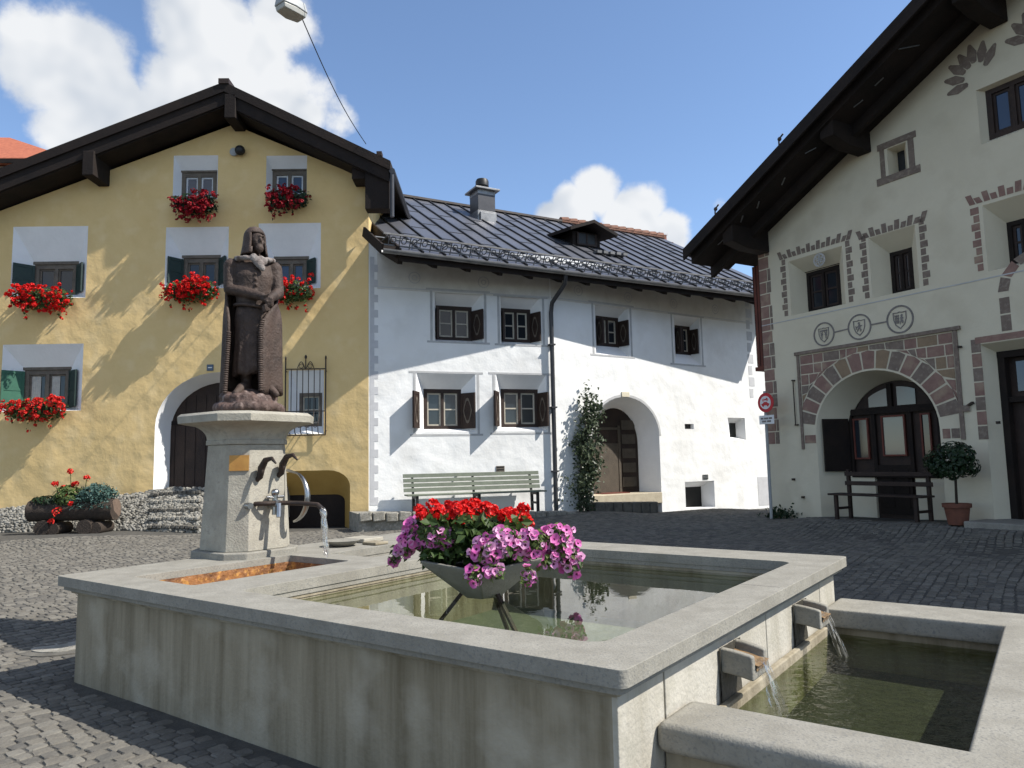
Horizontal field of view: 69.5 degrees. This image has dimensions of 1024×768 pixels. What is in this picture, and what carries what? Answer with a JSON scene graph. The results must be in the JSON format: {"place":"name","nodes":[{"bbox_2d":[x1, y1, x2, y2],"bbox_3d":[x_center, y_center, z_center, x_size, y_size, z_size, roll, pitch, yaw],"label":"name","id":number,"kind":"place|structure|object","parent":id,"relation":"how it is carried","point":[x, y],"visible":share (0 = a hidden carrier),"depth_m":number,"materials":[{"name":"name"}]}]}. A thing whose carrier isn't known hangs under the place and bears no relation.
{"place":"outdoors","nodes":[
{"label":"outdoors","id":0,"kind":"place"},
{"bbox_2d":[0,488,203,532],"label":"rubble wall","id":1,"kind":"structure","parent":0,"point":[110,520],"depth_m":16.37,"materials":[{"name":"grey stone"}]},
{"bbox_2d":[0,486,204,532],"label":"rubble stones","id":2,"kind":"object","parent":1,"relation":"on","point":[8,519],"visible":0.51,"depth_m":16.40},
{"bbox_2d":[147,490,202,529],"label":"portal steps","id":3,"kind":"structure","parent":1,"relation":"on","point":[173,526],"depth_m":16.25,"materials":[{"name":"grey stone"}]},
{"bbox_2d":[349,511,535,531],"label":"pavement","id":4,"kind":"structure","parent":0,"point":[356,524],"depth_m":15.84,"materials":[{"name":"grey stone"}]},
{"bbox_2d":[403,471,546,511],"bbox_3d":[-0.844,2.546,17.259,3.346,0.946,0.604,1,-6,-20],"label":"slatted bench","id":5,"kind":"object","parent":4,"relation":"on","point":[473,487],"visible":0.95,"depth_m":17.37,"materials":[{"name":"green paint"}]},
{"bbox_2d":[0,0,910,276],"label":"sky","id":6,"kind":"structure","parent":0,"point":[650,115],"materials":[{"name":"blue"}]},
{"bbox_2d":[0,502,1023,767],"bbox_3d":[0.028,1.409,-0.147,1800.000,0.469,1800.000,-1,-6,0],"label":"ground","id":7,"kind":"structure","parent":0,"point":[914,712],"depth_m":4.82,"materials":[{"name":"grey stone"}]},
{"bbox_2d":[0,137,44,167],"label":"red roof house","id":8,"kind":"structure","parent":7,"relation":"on","point":[12,150],"depth_m":32.79,"materials":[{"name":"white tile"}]},
{"bbox_2d":[16,639,75,657],"bbox_3d":[-4.109,2.429,6.823,0.800,0.052,0.800,-1,-6,0],"label":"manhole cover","id":9,"kind":"object","parent":7,"relation":"on","point":[56,649],"visible":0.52,"depth_m":6.59,"materials":[{"name":"grey metal"}]},
{"bbox_2d":[24,498,120,534],"bbox_3d":[-9.387,2.832,15.800,1.807,0.752,0.631,-1,-6,0],"label":"log planter","id":10,"kind":"object","parent":7,"relation":"on","point":[92,520],"visible":0.91,"depth_m":15.61,"materials":[{"name":"brown wood"}]},
{"bbox_2d":[31,495,62,505],"bbox_3d":[-9.914,2.509,15.798,0.742,0.260,0.470,-1,-6,0],"label":"trailing plant","id":11,"kind":"object","parent":10,"relation":"in","point":[47,499],"visible":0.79,"depth_m":15.63,"materials":[{"name":"green plant"}]},
{"bbox_2d":[47,468,90,523],"bbox_3d":[-9.405,2.373,15.731,0.830,1.153,0.586,-1,-6,0],"label":"geranium plant","id":12,"kind":"object","parent":10,"relation":"in","point":[68,490],"visible":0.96,"depth_m":15.64,"materials":[{"name":"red plant"}]},
{"bbox_2d":[68,482,118,509],"bbox_3d":[-8.917,2.397,15.818,0.935,0.576,0.666,-1,-6,0],"label":"plant","id":13,"kind":"object","parent":10,"relation":"in","point":[95,489],"visible":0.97,"depth_m":15.66,"materials":[{"name":"green plant"}]},
{"bbox_2d":[0,78,410,527],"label":"yellow house","id":14,"kind":"structure","parent":7,"relation":"on","point":[120,356],"depth_m":17.28,"materials":[{"name":"paint"}]},
{"bbox_2d":[0,394,68,432],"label":"geranium box","id":15,"kind":"object","parent":14,"relation":"attached to","point":[35,409],"visible":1,"depth_m":16.59,"materials":[{"name":"red plant"}]},
{"bbox_2d":[0,367,77,407],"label":"window","id":16,"kind":"structure","parent":14,"relation":"in","point":[41,382],"depth_m":17.33,"materials":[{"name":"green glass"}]},
{"bbox_2d":[4,282,75,319],"bbox_3d":[-10.824,-1.883,16.992,1.428,0.876,0.655,-1,-6,0],"label":"geranium box","id":17,"kind":"object","parent":14,"relation":"attached to","point":[24,299],"visible":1,"depth_m":16.84,"materials":[{"name":"red plant"}]},
{"bbox_2d":[12,261,83,294],"bbox_3d":[-10.871,-2.523,17.476,1.599,0.825,0.518,-1,-6,0],"label":"window","id":18,"kind":"structure","parent":14,"relation":"in","point":[69,273],"depth_m":17.61,"materials":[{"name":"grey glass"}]},
{"bbox_2d":[159,271,219,311],"bbox_3d":[-7.451,-2.124,17.095,1.354,0.950,0.651,-1,-6,0],"label":"geranium box","id":19,"kind":"object","parent":14,"relation":"attached to","point":[185,289],"visible":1,"depth_m":16.94,"materials":[{"name":"red plant"}]},
{"bbox_2d":[167,188,218,222],"bbox_3d":[-7.446,-4.154,17.306,1.153,0.842,0.648,-1,-6,0],"label":"geranium box","id":20,"kind":"object","parent":14,"relation":"attached to","point":[185,205],"visible":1,"depth_m":17.15,"materials":[{"name":"red plant"}]},
{"bbox_2d":[169,383,219,487],"bbox_3d":[-6.840,1.603,17.495,2.500,3.307,0.030,-1,-6,-1],"label":"door","id":21,"kind":"structure","parent":14,"relation":"in","point":[188,447],"depth_m":17.51,"materials":[{"name":"brown wood"}]},
{"bbox_2d":[167,255,225,285],"bbox_3d":[-7.433,-2.720,17.594,1.357,0.767,0.485,-1,-6,0],"label":"window","id":22,"kind":"structure","parent":14,"relation":"in","point":[211,266],"depth_m":17.71,"materials":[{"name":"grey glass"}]},
{"bbox_2d":[181,170,216,198],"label":"window","id":23,"kind":"structure","parent":14,"relation":"in","point":[196,179],"depth_m":17.87,"materials":[{"name":"brown"}]},
{"bbox_2d":[207,364,213,370],"bbox_3d":[-7.005,-0.379,17.134,0.150,0.150,0.028,-1,-6,-1],"label":"house plate","id":24,"kind":"object","parent":14,"relation":"attached to","point":[210,367],"visible":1,"depth_m":17.13,"materials":[{"name":"blue metal"}]},
{"bbox_2d":[230,145,244,155],"bbox_3d":[-6.554,-5.564,17.589,0.390,0.240,0.228,-1,-6,0],"label":"round floodlight","id":25,"kind":"object","parent":14,"relation":"attached to","point":[238,150],"visible":1,"depth_m":17.54,"materials":[{"name":"black paint"}]},
{"bbox_2d":[264,183,311,220],"bbox_3d":[-5.253,-4.256,17.373,1.075,0.891,0.634,-1,-6,0],"label":"geranium box","id":26,"kind":"object","parent":14,"relation":"attached to","point":[285,198],"visible":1,"depth_m":17.23,"materials":[{"name":"red plant"}]},
{"bbox_2d":[272,169,306,196],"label":"window","id":27,"kind":"structure","parent":14,"relation":"in","point":[298,177],"depth_m":17.93,"materials":[{"name":"brown"}]},
{"bbox_2d":[274,256,315,285],"bbox_3d":[-5.284,-2.710,17.664,1.251,0.737,0.446,-1,-6,0],"label":"window","id":28,"kind":"structure","parent":14,"relation":"in","point":[298,266],"depth_m":17.78,"materials":[{"name":"grey"}]},
{"bbox_2d":[278,272,314,311],"bbox_3d":[-5.144,-2.113,17.139,1.159,0.968,0.635,-1,-6,0],"label":"geranium box","id":29,"kind":"object","parent":14,"relation":"attached to","point":[296,292],"visible":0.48,"depth_m":17.03,"materials":[{"name":"green plant"}]},
{"bbox_2d":[299,393,321,426],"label":"barred window","id":30,"kind":"structure","parent":14,"relation":"in","point":[313,402],"depth_m":17.35,"materials":[{"name":"grey glass"}]},
{"bbox_2d":[288,494,344,527],"bbox_3d":[-4.742,3.177,17.296,1.650,1.151,0.001,-1,-6,-1],"label":"cellar door","id":31,"kind":"structure","parent":14,"relation":"in","point":[333,514],"depth_m":17.32,"materials":[{"name":"black wood"}]},
{"bbox_2d":[302,20,365,143],"bbox_3d":[-3.085,-6.636,13.604,21.100,1.874,7.687,-1,-6,0],"label":"lamp wire","id":32,"kind":"object","parent":14,"relation":"attached to","point":[329,79],"visible":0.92,"depth_m":13.69,"materials":[{"name":"black paint"}]},
{"bbox_2d":[275,0,307,22],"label":"street lamp","id":33,"kind":"object","parent":32,"relation":"hanging from","point":[294,10],"visible":1,"depth_m":11.61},
{"bbox_2d":[359,510,575,521],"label":"kerb wall","id":34,"kind":"structure","parent":7,"relation":"on","point":[380,516],"depth_m":15.81,"materials":[{"name":"grey stone"}]},
{"bbox_2d":[0,508,1023,767],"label":"cobblestones","id":35,"kind":"structure","parent":7,"relation":"on","point":[62,558],"depth_m":8.97,"materials":[{"name":"grey stone"}]},
{"bbox_2d":[941,503,971,524],"bbox_3d":[7.219,2.106,11.966,0.429,0.340,0.429,-1,-6,0],"label":"terracotta pot","id":36,"kind":"object","parent":35,"relation":"on","point":[957,514],"visible":0.98,"depth_m":11.83,"materials":[{"name":"ceramic"}]},
{"bbox_2d":[922,441,980,503],"bbox_3d":[7.171,1.459,12.023,0.774,1.063,0.819,-1,-6,0],"label":"potted laurel tree","id":37,"kind":"object","parent":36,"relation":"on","point":[959,456],"visible":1,"depth_m":11.90,"materials":[{"name":"green plant"}]},
{"bbox_2d":[58,532,1023,767],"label":"stone fountain","id":38,"kind":"object","parent":7,"relation":"on","point":[351,652],"visible":0.75,"depth_m":4.23,"materials":[{"name":"stone"}]},
{"bbox_2d":[177,410,323,560],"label":"fountain column","id":39,"kind":"structure","parent":38,"relation":"on","point":[246,502],"depth_m":6.71,"materials":[{"name":"stone"}]},
{"bbox_2d":[212,226,284,411],"bbox_3d":[-2.545,-0.587,7.153,0.668,1.940,0.673,-1,-6,0],"label":"warrior statue","id":40,"kind":"object","parent":39,"relation":"on","point":[251,373],"visible":0.84,"depth_m":7.06,"materials":[{"name":"brown stone"}]},
{"bbox_2d":[421,557,541,630],"bbox_3d":[-0.221,1.531,5.236,0.883,0.623,0.887,-1,-6,0],"label":"flower bowl","id":41,"kind":"object","parent":38,"relation":"on","point":[452,576],"visible":0.63,"depth_m":5.04,"materials":[{"name":"concrete"}]},
{"bbox_2d":[387,514,459,568],"bbox_3d":[-0.658,1.129,5.237,0.660,0.403,0.292,-6,-7,36],"label":"petunia plant","id":42,"kind":"object","parent":41,"relation":"in","point":[407,545],"visible":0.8,"depth_m":5.18,"materials":[{"name":"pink plant"}]},
{"bbox_2d":[413,498,534,569],"bbox_3d":[-0.283,1.077,5.255,0.892,0.543,0.643,-1,-6,0],"label":"geranium plant","id":43,"kind":"object","parent":41,"relation":"in","point":[465,521],"visible":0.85,"depth_m":5.09,"materials":[{"name":"red plant"}]},
{"bbox_2d":[462,524,546,588],"bbox_3d":[-0.043,1.145,4.975,0.568,0.408,0.474,-1,-6,0],"label":"petunia plant","id":44,"kind":"object","parent":41,"relation":"in","point":[500,544],"visible":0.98,"depth_m":4.84,"materials":[{"name":"pink plant"}]},
{"bbox_2d":[536,522,585,579],"bbox_3d":[0.328,1.195,5.287,0.388,0.410,0.338,-1,-6,0],"label":"petunia plant","id":45,"kind":"object","parent":41,"relation":"in","point":[562,553],"visible":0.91,"depth_m":5.20,"materials":[{"name":"pink plant"}]},
{"bbox_2d":[781,637,991,715],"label":"water","id":46,"kind":"structure","parent":38,"relation":"in","point":[903,658],"depth_m":4.84,"materials":[{"name":"liquid"}]},
{"bbox_2d":[362,178,768,513],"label":"white house","id":47,"kind":"structure","parent":7,"relation":"on","point":[498,338],"depth_m":19.24,"materials":[{"name":"paint"}]},
{"bbox_2d":[412,389,475,428],"bbox_3d":[-1.606,0.589,17.753,1.430,0.993,1.124,-1,-6,0],"label":"window","id":48,"kind":"structure","parent":47,"relation":"in","point":[443,408],"depth_m":18.04,"materials":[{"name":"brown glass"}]},
{"bbox_2d":[435,305,483,340],"bbox_3d":[-1.312,-1.521,18.227,1.229,0.878,0.829,-1,-6,0],"label":"window","id":49,"kind":"structure","parent":47,"relation":"in","point":[456,323],"depth_m":18.38,"materials":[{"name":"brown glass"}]},
{"bbox_2d":[501,308,540,342],"bbox_3d":[0.183,-1.503,18.834,1.026,0.887,0.473,1,-6,-20],"label":"window","id":50,"kind":"structure","parent":47,"relation":"in","point":[517,325],"depth_m":18.94,"materials":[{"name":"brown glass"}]},
{"bbox_2d":[494,389,548,426],"bbox_3d":[0.243,0.588,18.432,1.365,0.981,1.169,-1,-6,0],"label":"window","id":51,"kind":"structure","parent":47,"relation":"in","point":[519,407],"depth_m":18.73,"materials":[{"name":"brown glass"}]},
{"bbox_2d":[554,379,607,511],"bbox_3d":[1.770,1.578,18.786,1.783,3.490,0.676,4,-8,-39],"label":"climbing rose","id":52,"kind":"object","parent":47,"relation":"attached to","point":[585,451],"visible":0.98,"depth_m":18.81,"materials":[{"name":"green plant"}]},
{"bbox_2d":[596,316,629,347],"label":"window","id":53,"kind":"structure","parent":47,"relation":"in","point":[610,332],"depth_m":20.39,"materials":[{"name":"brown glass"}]},
{"bbox_2d":[592,408,638,493],"bbox_3d":[2.913,2.378,20.633,1.696,3.425,0.040,3,-7,-33],"label":"door","id":54,"kind":"structure","parent":47,"relation":"in","point":[621,474],"depth_m":20.74,"materials":[{"name":"brown wood"}]},
{"bbox_2d":[675,325,698,354],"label":"window","id":55,"kind":"structure","parent":47,"relation":"in","point":[686,340],"depth_m":21.96,"materials":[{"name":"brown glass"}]},
{"bbox_2d":[758,391,773,518],"bbox_3d":[5.386,1.512,15.418,0.109,2.750,0.410,2,-7,-30],"label":"traffic sign","id":56,"kind":"object","parent":7,"relation":"on","point":[765,402],"visible":0.98,"depth_m":15.46,"materials":[{"name":"metal"}]},
{"bbox_2d":[757,503,802,519],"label":"weeds","id":57,"kind":"object","parent":7,"relation":"on","point":[781,515],"visible":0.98,"depth_m":15.32,"materials":[{"name":"green plant"}]},
{"bbox_2d":[683,0,1023,530],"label":"sgraffito house","id":58,"kind":"structure","parent":7,"relation":"on","point":[866,220],"depth_m":13.51,"materials":[{"name":"white paint"}]},
{"bbox_2d":[805,263,841,311],"bbox_3d":[6.487,-1.986,15.318,0.134,0.949,0.888,2,-7,-30],"label":"window","id":59,"kind":"structure","parent":58,"relation":"in","point":[823,285],"depth_m":15.29,"materials":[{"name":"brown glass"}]},
{"bbox_2d":[889,247,914,293],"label":"window","id":60,"kind":"structure","parent":58,"relation":"in","point":[901,261],"depth_m":13.83,"materials":[{"name":"brown wood"}]},
{"bbox_2d":[898,150,905,170],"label":"window","id":61,"kind":"structure","parent":58,"relation":"in","point":[901,155],"depth_m":13.82,"materials":[{"name":"brown glass"}]},
{"bbox_2d":[985,75,1023,140],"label":"window","id":62,"kind":"structure","parent":58,"relation":"in","point":[1004,102],"depth_m":12.16,"materials":[{"name":"brown wood"}]},
{"bbox_2d":[996,349,1023,518],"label":"side door","id":63,"kind":"structure","parent":58,"relation":"in","point":[1010,363],"depth_m":12.04,"materials":[{"name":"brown wood"}]},
{"bbox_2d":[1006,218,1023,263],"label":"window","id":64,"kind":"structure","parent":58,"relation":"in","point":[1015,229],"depth_m":12.17,"materials":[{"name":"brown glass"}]},
{"bbox_2d":[827,469,934,522],"bbox_3d":[6.719,2.032,13.472,0.507,0.934,1.851,2,-7,-30],"label":"plank bench","id":65,"kind":"object","parent":7,"relation":"on","point":[927,484],"visible":0.85,"depth_m":13.38,"materials":[{"name":"brown wood"}]}
]}

